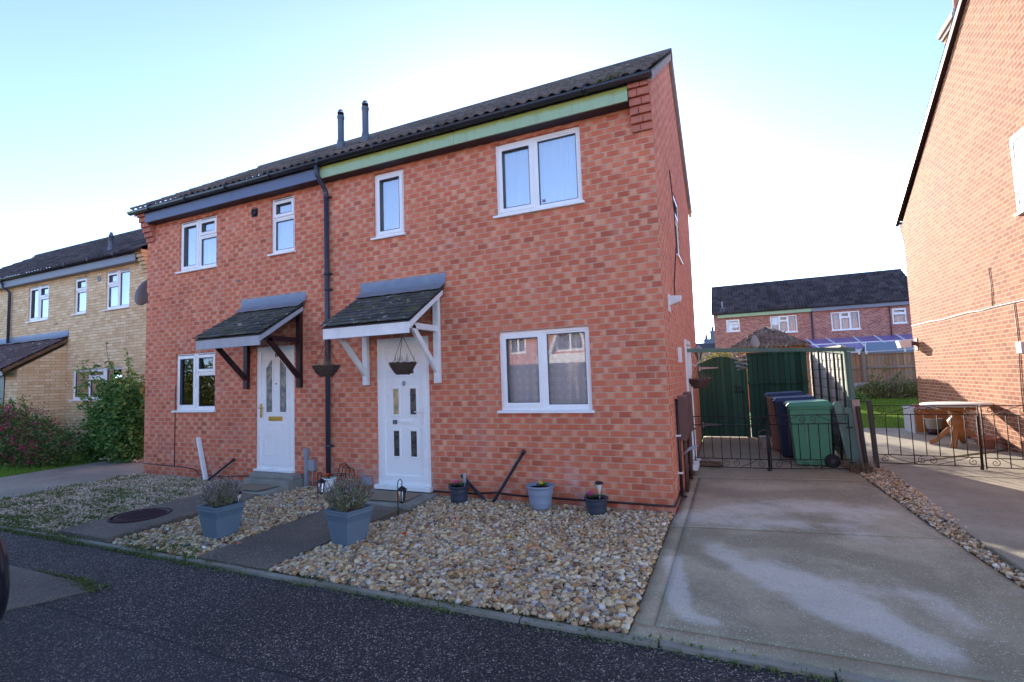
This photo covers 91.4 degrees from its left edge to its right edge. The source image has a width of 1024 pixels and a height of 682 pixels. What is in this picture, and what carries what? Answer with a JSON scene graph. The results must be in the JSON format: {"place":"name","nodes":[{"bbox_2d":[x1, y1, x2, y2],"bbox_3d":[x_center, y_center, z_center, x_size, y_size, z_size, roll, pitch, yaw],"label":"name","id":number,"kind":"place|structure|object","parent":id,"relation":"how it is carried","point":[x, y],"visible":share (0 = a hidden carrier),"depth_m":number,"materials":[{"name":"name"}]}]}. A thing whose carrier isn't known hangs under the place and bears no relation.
{"place":"outdoors","nodes":[
{"label":"outdoors","id":0,"kind":"place"},
{"bbox_2d":[0,453,107,477],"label":"front lawn","id":1,"kind":"structure","parent":0,"point":[80,461],"depth_m":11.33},
{"bbox_2d":[0,394,86,468],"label":"fuchsia bush","id":2,"kind":"object","parent":1,"relation":"on","point":[19,442],"visible":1,"depth_m":11.09,"materials":[{"name":"green plant"}]},
{"bbox_2d":[73,342,144,463],"bbox_3d":[-9.075,1.403,11.463,2.831,2.834,1.216,-4,-5,24],"label":"leafy shrub","id":3,"kind":"object","parent":1,"relation":"on","point":[116,418],"visible":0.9,"depth_m":11.05,"materials":[{"name":"green plant"}]},
{"bbox_2d":[0,460,143,499],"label":"driveway","id":4,"kind":"structure","parent":0,"point":[21,484],"depth_m":9.47,"materials":[{"name":"concrete"}]},
{"bbox_2d":[99,456,143,461],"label":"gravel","id":5,"kind":"structure","parent":4,"relation":"on","point":[135,460],"depth_m":10.95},
{"bbox_2d":[0,228,147,453],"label":"brick house","id":6,"kind":"structure","parent":0,"point":[65,312],"depth_m":13.17,"materials":[{"name":"beige brick"}]},
{"bbox_2d":[25,284,48,322],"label":"window","id":7,"kind":"structure","parent":6,"relation":"in","point":[39,295],"depth_m":14.24,"materials":[{"name":"white plastic"}]},
{"bbox_2d":[71,277,86,315],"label":"window","id":8,"kind":"structure","parent":6,"relation":"in","point":[81,283],"depth_m":13.43,"materials":[{"name":"white plastic"}]},
{"bbox_2d":[69,366,121,400],"bbox_3d":[-10.680,1.114,12.868,2.260,0.835,0.155,-4,-5,24],"label":"window","id":9,"kind":"structure","parent":6,"relation":"in","point":[106,375],"depth_m":13.01,"materials":[{"name":"white plastic"}]},
{"bbox_2d":[102,268,129,310],"bbox_3d":[-9.994,-1.299,12.701,1.080,1.015,0.155,-4,-5,24],"label":"window","id":10,"kind":"structure","parent":6,"relation":"in","point":[118,283],"depth_m":12.73,"materials":[{"name":"white plastic"}]},
{"bbox_2d":[0,473,242,532],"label":"gravel","id":11,"kind":"structure","parent":0,"point":[82,490],"depth_m":7.56,"materials":[{"name":"gravel"}]},
{"bbox_2d":[196,437,207,479],"bbox_3d":[-5.404,2.052,8.717,0.388,0.732,0.068,-5,-5,37],"label":"white batten","id":12,"kind":"object","parent":11,"relation":"on","point":[202,459],"visible":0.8,"depth_m":8.70,"materials":[{"name":"paint"}]},
{"bbox_2d":[59,493,259,542],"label":"neighbour path","id":13,"kind":"structure","parent":0,"point":[105,531],"depth_m":5.96,"materials":[{"name":"concrete"}]},
{"bbox_2d":[107,508,172,522],"bbox_3d":[-4.688,2.193,6.316,0.670,0.015,0.670,-4,-5,24],"label":"manhole cover","id":14,"kind":"object","parent":13,"relation":"on","point":[140,515],"visible":1,"depth_m":6.27,"materials":[{"name":"metal"}]},
{"bbox_2d":[234,483,283,496],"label":"neighbour path","id":15,"kind":"structure","parent":0,"point":[269,491],"depth_m":7.36,"materials":[{"name":"concrete"}]},
{"bbox_2d":[235,483,276,490],"bbox_3d":[-3.910,2.209,7.553,0.620,0.014,0.350,-4,-5,24],"label":"doormat","id":16,"kind":"object","parent":15,"relation":"on","point":[254,487],"visible":0.8,"depth_m":7.52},
{"bbox_2d":[197,505,401,570],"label":"front path","id":17,"kind":"structure","parent":0,"point":[270,548],"depth_m":5.11,"materials":[{"name":"concrete"}]},
{"bbox_2d":[365,488,437,509],"bbox_3d":[-1.640,2.217,6.739,1.120,0.255,0.645,-4,-5,24],"label":"doorstep","id":18,"kind":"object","parent":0,"point":[416,501],"depth_m":6.47,"materials":[{"name":"concrete"}]},
{"bbox_2d":[367,490,420,501],"bbox_3d":[-1.644,2.079,6.713,0.750,0.014,0.450,-4,-5,24],"label":"doormat","id":19,"kind":"object","parent":18,"relation":"on","point":[384,495],"visible":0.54,"depth_m":6.68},
{"bbox_2d":[0,529,838,681],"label":"tarmac road","id":20,"kind":"structure","parent":0,"point":[143,619],"depth_m":3.27,"materials":[{"name":"asphalt"}]},
{"bbox_2d":[0,536,9,620],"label":"parked car","id":21,"kind":"object","parent":20,"relation":"on","point":[4,579],"visible":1,"depth_m":2.83,"materials":[{"name":"black paint"}]},
{"bbox_2d":[5,565,101,611],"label":"pavement slab","id":22,"kind":"structure","parent":20,"relation":"on","point":[29,587],"depth_m":4.25,"materials":[{"name":"concrete"}]},
{"bbox_2d":[34,569,111,592],"bbox_3d":[-3.938,2.119,4.455,1.196,0.048,0.190,-4,-5,28],"label":"moss","id":23,"kind":"object","parent":20,"relation":"on","point":[84,582],"visible":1,"depth_m":4.36,"materials":[{"name":"green plant"}]},
{"bbox_2d":[0,521,863,681],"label":"weeds","id":24,"kind":"object","parent":20,"relation":"on","point":[138,554],"visible":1,"depth_m":4.14,"materials":[{"name":"green plant"}]},
{"bbox_2d":[0,0,952,342],"label":"sky","id":25,"kind":"structure","parent":0,"point":[801,121],"materials":[{"name":"blue"}]},
{"bbox_2d":[1,475,1023,673],"bbox_3d":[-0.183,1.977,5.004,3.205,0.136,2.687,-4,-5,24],"label":"gravel","id":26,"kind":"structure","parent":0,"point":[385,553],"depth_m":4.46,"materials":[{"name":"gravel"}]},
{"bbox_2d":[0,473,233,554],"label":"weeds","id":27,"kind":"object","parent":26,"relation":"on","point":[12,518],"visible":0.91,"depth_m":7.07,"materials":[{"name":"green plant"}]},
{"bbox_2d":[111,486,366,558],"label":"gravel","id":28,"kind":"structure","parent":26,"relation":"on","point":[281,507],"depth_m":5.89,"materials":[{"name":"gravel"}]},
{"bbox_2d":[195,500,245,539],"bbox_3d":[-3.202,1.962,5.502,0.351,0.340,0.351,-4,-5,27],"label":"planter","id":29,"kind":"object","parent":28,"relation":"on","point":[219,522],"visible":0.87,"depth_m":5.40,"materials":[{"name":"plastic"}]},
{"bbox_2d":[196,476,244,507],"bbox_3d":[-3.222,1.675,5.555,0.463,0.336,0.450,-4,-5,24],"label":"lavender plant","id":30,"kind":"object","parent":29,"relation":"on","point":[222,493],"visible":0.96,"depth_m":5.48,"materials":[{"name":"green plant"}]},
{"bbox_2d":[316,472,325,501],"bbox_3d":[-2.542,1.970,6.665,0.136,0.440,0.118,-4,-5,24],"label":"hook lantern","id":31,"kind":"object","parent":28,"relation":"on","point":[322,481],"visible":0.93,"depth_m":6.66,"materials":[{"name":"black paint"}]},
{"bbox_2d":[322,476,336,491],"bbox_3d":[-2.683,2.109,7.345,0.228,0.200,0.228,-4,-5,24],"label":"flower pot","id":32,"kind":"object","parent":28,"relation":"on","point":[330,480],"visible":0.52,"depth_m":7.27,"materials":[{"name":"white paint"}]},
{"bbox_2d":[331,462,354,488],"bbox_3d":[-2.464,1.986,7.298,0.421,0.417,0.170,-4,-5,24],"label":"wire plant stand","id":33,"kind":"object","parent":28,"relation":"on","point":[341,475],"visible":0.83,"depth_m":7.32,"materials":[{"name":"metal"}]},
{"bbox_2d":[323,504,373,545],"bbox_3d":[-1.663,1.873,5.105,0.356,0.345,0.356,-5,-5,32],"label":"planter","id":34,"kind":"object","parent":26,"relation":"on","point":[348,528],"visible":0.82,"depth_m":5.00,"materials":[{"name":"plastic"}]},
{"bbox_2d":[320,473,374,511],"bbox_3d":[-1.681,1.569,5.139,0.563,0.382,0.543,-4,-5,24],"label":"lavender plant","id":35,"kind":"object","parent":34,"relation":"on","point":[344,497],"visible":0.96,"depth_m":5.05,"materials":[{"name":"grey plant"}]},
{"bbox_2d":[397,479,406,515],"bbox_3d":[-1.323,1.880,6.016,0.136,0.440,0.118,-4,-5,24],"label":"hook lantern","id":36,"kind":"object","parent":26,"relation":"on","point":[402,489],"visible":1,"depth_m":6.01,"materials":[{"name":"black paint"}]},
{"bbox_2d":[448,483,469,503],"bbox_3d":[-0.684,1.973,6.460,0.278,0.215,0.278,-4,-5,24],"label":"flower pot","id":37,"kind":"object","parent":26,"relation":"on","point":[458,493],"visible":0.9,"depth_m":6.36,"materials":[{"name":"plastic"}]},
{"bbox_2d":[526,482,554,509],"bbox_3d":[0.342,1.862,5.997,0.348,0.270,0.348,-4,-5,24],"label":"flower pot","id":38,"kind":"object","parent":26,"relation":"on","point":[540,497],"visible":0.97,"depth_m":5.88,"materials":[{"name":"grey plastic"}]},
{"bbox_2d":[584,494,608,515],"bbox_3d":[0.961,1.873,5.687,0.278,0.190,0.278,-4,-5,24],"label":"flower pot","id":39,"kind":"object","parent":26,"relation":"on","point":[596,505],"visible":0.93,"depth_m":5.59,"materials":[{"name":"plastic"}]},
{"bbox_2d":[595,481,602,498],"bbox_3d":[0.999,1.709,5.724,0.096,0.200,0.094,-4,-5,24],"label":"solar light","id":40,"kind":"object","parent":39,"relation":"in","point":[599,484],"visible":1,"depth_m":5.71,"materials":[{"name":"black paint"}]},
{"bbox_2d":[634,527,683,625],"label":"concrete edging","id":41,"kind":"structure","parent":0,"point":[649,608],"depth_m":3.91,"materials":[{"name":"concrete"}]},
{"bbox_2d":[670,478,698,526],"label":"concrete edging","id":42,"kind":"structure","parent":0,"point":[680,517],"depth_m":5.83,"materials":[{"name":"concrete"}]},
{"bbox_2d":[759,429,766,447],"bbox_3d":[4.705,1.817,9.327,0.210,0.334,0.207,-4,-5,24],"label":"bucket","id":43,"kind":"object","parent":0,"point":[762,441],"visible":0.65,"depth_m":9.27,"materials":[{"name":"white paint"}]},
{"bbox_2d":[693,431,867,480],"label":"driveway","id":44,"kind":"structure","parent":0,"point":[791,474],"depth_m":7.74,"materials":[{"name":"concrete"}]},
{"bbox_2d":[699,461,721,467],"bbox_3d":[3.125,1.954,7.952,0.390,0.090,0.180,-4,-5,24],"label":"timber block","id":45,"kind":"object","parent":44,"relation":"on","point":[709,463],"depth_m":7.87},
{"bbox_2d":[742,356,750,436],"bbox_3d":[4.993,1.198,10.638,0.070,1.800,0.063,-4,-5,24],"label":"gate post","id":46,"kind":"object","parent":44,"relation":"on","point":[746,394],"visible":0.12,"depth_m":10.61,"materials":[{"name":"wood"}]},
{"bbox_2d":[746,352,808,436],"bbox_3d":[5.553,1.130,10.416,1.130,1.825,0.075,-4,-5,24],"label":"board fence","id":47,"kind":"object","parent":44,"relation":"on","point":[775,371],"visible":0.47,"depth_m":10.49,"materials":[{"name":"wood"}]},
{"bbox_2d":[764,391,809,449],"bbox_3d":[5.017,1.444,9.072,0.731,1.059,0.599,-4,-5,24],"label":"wheelie bin","id":48,"kind":"object","parent":44,"relation":"on","point":[774,429],"visible":0.2,"depth_m":8.95,"materials":[{"name":"brown plastic"}]},
{"bbox_2d":[771,395,818,456],"bbox_3d":[4.827,1.435,8.444,0.731,1.019,0.599,-4,-5,24],"label":"wheelie bin","id":49,"kind":"object","parent":44,"relation":"on","point":[779,406],"visible":0.23,"depth_m":8.31,"materials":[{"name":"blue plastic"}]},
{"bbox_2d":[767,414,855,470],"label":"iron gate","id":50,"kind":"structure","parent":44,"relation":"on","point":[820,459],"depth_m":7.34,"materials":[{"name":"metal"}]},
{"bbox_2d":[783,399,840,467],"bbox_3d":[4.679,1.423,7.804,0.701,0.999,0.569,-4,-5,24],"label":"wheelie bin","id":51,"kind":"object","parent":44,"relation":"on","point":[806,408],"visible":0.86,"depth_m":7.60,"materials":[{"name":"green plastic"}]},
{"bbox_2d":[809,345,847,458],"bbox_3d":[5.593,1.026,8.871,0.076,1.845,2.716,-4,-4,21],"label":"lap fence","id":52,"kind":"object","parent":44,"relation":"on","point":[828,380],"visible":0.46,"depth_m":8.57,"materials":[{"name":"wood"}]},
{"bbox_2d":[833,402,855,467],"bbox_3d":[4.898,1.402,7.345,0.236,1.020,0.020,-4,-5,24],"label":"timber board","id":53,"kind":"object","parent":44,"relation":"on","point":[843,429],"visible":0.7,"depth_m":7.35,"materials":[{"name":"wood"}]},
{"bbox_2d":[629,623,990,681],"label":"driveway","id":54,"kind":"structure","parent":0,"point":[855,666],"depth_m":2.84,"materials":[{"name":"concrete"}]},
{"bbox_2d":[711,269,911,388],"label":"brick house","id":55,"kind":"structure","parent":0,"point":[871,303],"depth_m":27.27,"materials":[{"name":"brick"}]},
{"bbox_2d":[726,319,740,332],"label":"window","id":56,"kind":"structure","parent":55,"relation":"in","point":[731,325],"depth_m":28.42,"materials":[{"name":"white plastic"}]},
{"bbox_2d":[770,315,797,332],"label":"window","id":57,"kind":"structure","parent":55,"relation":"in","point":[787,323],"depth_m":27.39,"materials":[{"name":"white plastic"}]},
{"bbox_2d":[831,311,861,330],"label":"window","id":58,"kind":"structure","parent":55,"relation":"in","point":[848,320],"depth_m":26.26,"materials":[{"name":"white plastic"}]},
{"bbox_2d":[802,334,912,351],"bbox_3d":[17.382,1.162,24.398,5.300,3.024,3.000,-4,-5,24],"label":"lean to canopy","id":59,"kind":"object","parent":55,"relation":"attached to","point":[858,343],"visible":0.33,"depth_m":24.95,"materials":[{"name":"white paint"}]},
{"bbox_2d":[892,308,906,323],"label":"window","id":60,"kind":"structure","parent":55,"relation":"in","point":[899,315],"depth_m":25.31,"materials":[{"name":"white plastic"}]},
{"bbox_2d":[685,478,947,538],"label":"driveway","id":61,"kind":"structure","parent":0,"point":[845,507],"depth_m":5.57,"materials":[{"name":"concrete"}]},
{"bbox_2d":[655,527,1023,681],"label":"driveway","id":62,"kind":"structure","parent":0,"point":[944,606],"depth_m":3.48,"materials":[{"name":"concrete"}]},
{"bbox_2d":[860,396,918,427],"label":"back lawn","id":63,"kind":"structure","parent":0,"point":[884,415],"depth_m":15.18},
{"bbox_2d":[806,352,916,396],"bbox_3d":[18.764,1.306,20.115,12.865,2.020,0.210,-4,-5,24],"label":"board fence","id":64,"kind":"object","parent":63,"relation":"on","point":[863,366],"visible":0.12,"depth_m":21.48,"materials":[{"name":"wood"}]},
{"bbox_2d":[855,389,870,402],"bbox_3d":[13.049,2.183,19.400,1.418,0.669,0.847,-4,-5,24],"label":"plant","id":65,"kind":"object","parent":63,"relation":"on","point":[857,396],"visible":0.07,"depth_m":19.12,"materials":[{"name":"green plant"}]},
{"bbox_2d":[854,365,917,398],"bbox_3d":[15.787,1.680,20.506,3.652,1.470,1.292,-4,-5,24],"label":"bush","id":66,"kind":"object","parent":63,"relation":"on","point":[866,389],"visible":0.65,"depth_m":20.53,"materials":[{"name":"green plant"}]},
{"bbox_2d":[835,428,1023,572],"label":"neighbour slab","id":67,"kind":"structure","parent":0,"point":[985,506],"depth_m":6.39,"materials":[{"name":"concrete"}]},
{"bbox_2d":[866,400,879,467],"bbox_3d":[5.246,1.414,7.255,0.090,1.102,0.074,-4,-5,24],"label":"gate post","id":68,"kind":"object","parent":67,"relation":"on","point":[872,432],"visible":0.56,"depth_m":7.24,"materials":[{"name":"black wood"}]},
{"bbox_2d":[902,406,949,433],"bbox_3d":[9.305,1.755,11.235,0.680,0.580,0.780,-4,-5,24],"label":"old cabinet","id":69,"kind":"object","parent":67,"relation":"on","point":[917,424],"visible":0.44,"depth_m":11.00,"materials":[{"name":"white wood"}]},
{"bbox_2d":[872,405,983,469],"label":"iron gate","id":70,"kind":"structure","parent":67,"relation":"on","point":[979,442],"depth_m":7.38,"materials":[{"name":"metal"}]},
{"bbox_2d":[924,418,942,434],"bbox_3d":[9.121,1.846,10.807,0.330,0.350,0.330,-4,-5,24],"label":"bucket","id":71,"kind":"object","parent":67,"relation":"on","point":[931,426],"visible":0.88,"depth_m":10.71,"materials":[{"name":"plastic"}]},
{"bbox_2d":[919,402,992,447],"bbox_3d":[8.264,1.548,9.288,1.030,0.778,1.030,-4,-5,24],"label":"pedestal table","id":72,"kind":"object","parent":67,"relation":"on","point":[958,428],"visible":0.77,"depth_m":9.19,"materials":[{"name":"brown wood"}]},
{"bbox_2d":[971,436,999,448],"bbox_3d":[8.425,1.805,8.895,0.380,0.200,0.380,-4,-5,24],"label":"terracotta bowl","id":73,"kind":"object","parent":67,"relation":"on","point":[990,442],"visible":0.79,"depth_m":8.79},
{"bbox_2d":[855,467,1023,586],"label":"gravel","id":74,"kind":"structure","parent":0,"point":[900,491],"depth_m":5.07,"materials":[{"name":"gravel"}]},
{"bbox_2d":[844,407,860,466],"bbox_3d":[5.019,1.444,7.354,0.168,0.930,0.020,-4,-5,24],"label":"timber board","id":75,"kind":"object","parent":74,"relation":"on","point":[853,436],"visible":0.7,"depth_m":7.35,"materials":[{"name":"wood"}]},
{"bbox_2d":[851,399,863,466],"bbox_3d":[5.106,1.412,7.372,0.100,1.091,0.110,-4,-5,24],"label":"gate post","id":76,"kind":"object","parent":74,"relation":"on","point":[856,402],"visible":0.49,"depth_m":7.36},
{"bbox_2d":[855,406,868,466],"bbox_3d":[5.090,1.449,7.257,0.114,1.003,0.069,-4,-5,24],"label":"gate post","id":77,"kind":"object","parent":74,"relation":"on","point":[861,434],"visible":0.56,"depth_m":7.24,"materials":[{"name":"brown wood"}]},
{"bbox_2d":[841,456,883,473],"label":"dry weeds","id":78,"kind":"object","parent":74,"relation":"on","point":[868,468],"visible":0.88,"depth_m":7.08,"materials":[{"name":"plant"}]},
{"label":"ground","id":79,"kind":"structure","parent":0,"visible":0},
{"bbox_2d":[127,48,701,514],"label":"brick house","id":80,"kind":"structure","parent":79,"relation":"on","point":[555,336],"depth_m":6.94,"materials":[{"name":"brick"}]},
{"bbox_2d":[171,352,215,412],"bbox_3d":[-5.525,0.851,9.392,1.670,1.410,0.985,-4,-5,24],"label":"window","id":81,"kind":"structure","parent":80,"relation":"in","point":[195,371],"depth_m":9.22,"materials":[{"name":"white plastic"}]},
{"bbox_2d":[175,215,217,273],"bbox_3d":[-5.751,-1.762,9.188,1.100,0.975,0.155,-4,-5,24],"label":"window","id":82,"kind":"structure","parent":80,"relation":"in","point":[198,237],"depth_m":9.19,"materials":[{"name":"white plastic"}]},
{"bbox_2d":[207,458,234,480],"bbox_3d":[-4.938,2.183,8.485,0.559,0.392,0.045,-3,-4,14],"label":"wall pipe","id":83,"kind":"object","parent":80,"relation":"attached to","point":[221,469],"depth_m":8.47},
{"bbox_2d":[253,345,294,472],"bbox_3d":[-3.855,1.096,8.166,0.880,2.030,0.144,-4,-5,24],"label":"front door","id":84,"kind":"structure","parent":80,"relation":"in","point":[275,382],"depth_m":8.17,"materials":[{"name":"white plastic"}]},
{"bbox_2d":[267,196,295,256],"bbox_3d":[-3.799,-1.912,8.325,0.600,0.975,0.155,-4,-5,24],"label":"window","id":85,"kind":"structure","parent":80,"relation":"in","point":[283,209],"depth_m":8.36,"materials":[{"name":"white plastic"}]},
{"bbox_2d":[310,340,340,376],"bbox_3d":[-2.478,0.227,6.712,0.449,0.508,0.480,0,-4,-20],"label":"hanging basket","id":86,"kind":"object","parent":80,"relation":"hanging from","point":[326,370],"visible":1,"depth_m":6.62,"materials":[{"name":"black paint"}]},
{"bbox_2d":[370,169,405,240],"bbox_3d":[-1.822,-2.024,7.448,0.610,1.015,0.155,-4,-5,24],"label":"window","id":87,"kind":"structure","parent":80,"relation":"in","point":[389,188],"depth_m":7.48,"materials":[{"name":"white plastic"}]},
{"bbox_2d":[389,333,416,374],"bbox_3d":[-1.363,0.159,6.206,0.462,0.523,0.398,-4,-5,24],"label":"hanging basket","id":88,"kind":"object","parent":80,"relation":"hanging from","point":[398,367],"visible":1,"depth_m":6.12,"materials":[{"name":"wicker"}]},
{"bbox_2d":[374,336,432,492],"bbox_3d":[-1.551,1.021,7.132,0.950,2.150,0.160,-4,-5,24],"label":"front door","id":89,"kind":"structure","parent":80,"relation":"in","point":[404,442],"depth_m":7.14,"materials":[{"name":"white plastic"}]},
{"bbox_2d":[460,474,486,501],"bbox_3d":[-0.500,1.922,6.527,0.423,0.343,0.050,-5,-5,33],"label":"wall pipe","id":90,"kind":"object","parent":80,"relation":"attached to","point":[476,491],"depth_m":6.50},
{"bbox_2d":[492,449,525,502],"bbox_3d":[-0.042,1.717,6.323,0.474,0.684,0.050,-3,-4,13],"label":"wall pipe","id":91,"kind":"object","parent":80,"relation":"attached to","point":[523,452],"depth_m":6.31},
{"bbox_2d":[493,127,584,218],"bbox_3d":[0.341,-2.166,6.522,1.245,1.015,0.212,-4,-5,24],"label":"window","id":92,"kind":"structure","parent":80,"relation":"in","point":[529,171],"depth_m":6.54,"materials":[{"name":"white plastic"}]},
{"bbox_2d":[497,326,594,412],"bbox_3d":[0.418,0.377,6.344,1.280,1.055,0.218,-4,-5,24],"label":"window","id":93,"kind":"structure","parent":80,"relation":"in","point":[543,370],"depth_m":6.35,"materials":[{"name":"white plastic"}]},
{"bbox_2d":[673,196,682,264],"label":"window","id":94,"kind":"structure","parent":80,"relation":"in","point":[675,205],"depth_m":8.29,"materials":[{"name":"white plastic"}]},
{"bbox_2d":[684,339,700,460],"bbox_3d":[2.942,1.007,8.225,0.150,2.030,0.890,-4,-5,24],"label":"side door","id":95,"kind":"structure","parent":80,"relation":"in","point":[688,365],"depth_m":8.50,"materials":[{"name":"white plastic"}]},
{"bbox_2d":[691,344,701,365],"bbox_3d":[3.241,0.288,8.753,0.243,0.460,0.173,-4,-5,24],"label":"wall lantern","id":96,"kind":"object","parent":80,"relation":"attached to","point":[697,347],"depth_m":8.75,"materials":[{"name":"white paint"}]},
{"bbox_2d":[689,362,712,388],"bbox_3d":[3.036,0.559,8.219,0.483,0.448,0.364,-4,-5,24],"label":"hanging basket","id":97,"kind":"object","parent":80,"relation":"hanging from","point":[699,383],"visible":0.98,"depth_m":8.11,"materials":[{"name":"wicker"}]},
{"bbox_2d":[693,416,770,470],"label":"iron gate","id":98,"kind":"structure","parent":80,"relation":"attached to","point":[768,452],"depth_m":7.63,"materials":[{"name":"metal"}]},
{"bbox_2d":[1,526,894,681],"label":"kerb edging","id":99,"kind":"object","parent":79,"relation":"on","point":[744,659],"visible":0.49,"depth_m":3.34,"materials":[{"name":"concrete"}]},
{"bbox_2d":[696,327,715,362],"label":"brick house","id":100,"kind":"structure","parent":79,"relation":"on","point":[709,343],"depth_m":63.57,"materials":[{"name":"grey tile"}]},
{"bbox_2d":[687,347,855,408],"bbox_3d":[4.923,1.013,8.311,3.841,1.936,1.803,1,-5,-33],"label":"pergola","id":101,"kind":"object","parent":79,"relation":"on","point":[848,374],"visible":0.56,"depth_m":7.56,"materials":[{"name":"wood"}]},
{"bbox_2d":[734,352,747,369],"bbox_3d":[3.599,0.301,7.865,0.205,0.320,0.200,-4,-5,24],"label":"hanging ornament","id":102,"kind":"object","parent":101,"relation":"hanging from","point":[740,357],"visible":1,"depth_m":7.87,"materials":[{"name":"grey plastic"}]},
{"bbox_2d":[750,335,759,347],"bbox_3d":[3.805,0.006,7.837,0.140,0.210,0.070,-4,-5,24],"label":"stone ornament","id":103,"kind":"object","parent":101,"relation":"on","point":[754,342],"visible":1,"depth_m":7.82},
{"bbox_2d":[860,342,914,378],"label":"garden shed","id":104,"kind":"structure","parent":79,"relation":"on","point":[879,347],"depth_m":21.94,"materials":[{"name":"blue fabric"}]},
{"bbox_2d":[892,0,1023,454],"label":"brick house","id":105,"kind":"structure","parent":79,"relation":"on","point":[960,213],"depth_m":9.30,"materials":[{"name":"orange brick"}]},
{"bbox_2d":[980,405,1023,469],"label":"iron gate","id":106,"kind":"structure","parent":105,"relation":"attached to","point":[997,458],"depth_m":7.04,"materials":[{"name":"metal"}]},
{"bbox_2d":[1010,127,1023,216],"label":"window","id":107,"kind":"structure","parent":105,"relation":"in","point":[1014,144],"depth_m":7.82,"materials":[{"name":"white plastic"}]},
{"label":"back garden ground","id":108,"kind":"structure","parent":0,"visible":0},
{"bbox_2d":[697,352,702,439],"bbox_3d":[4.106,1.180,11.013,0.080,1.950,0.072,-4,-5,24],"label":"gate post","id":109,"kind":"object","parent":108,"relation":"on","point":[699,396],"visible":0.21,"depth_m":10.96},
{"bbox_2d":[699,357,747,436],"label":"side gate","id":110,"kind":"structure","parent":109,"relation":"attached to","point":[722,393],"depth_m":10.80,"materials":[{"name":"green wood"}]},
{"bbox_2d":[699,342,747,381],"bbox_3d":[6.413,1.237,15.057,2.261,2.313,1.550,-5,-5,37],"label":"golden bush","id":111,"kind":"object","parent":108,"relation":"on","point":[713,355],"visible":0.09,"depth_m":15.13,"materials":[{"name":"yellow plant"}]},
{"bbox_2d":[731,326,809,410],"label":"garage","id":112,"kind":"structure","parent":108,"relation":"on","point":[768,337],"depth_m":18.09,"materials":[{"name":"red brick"}]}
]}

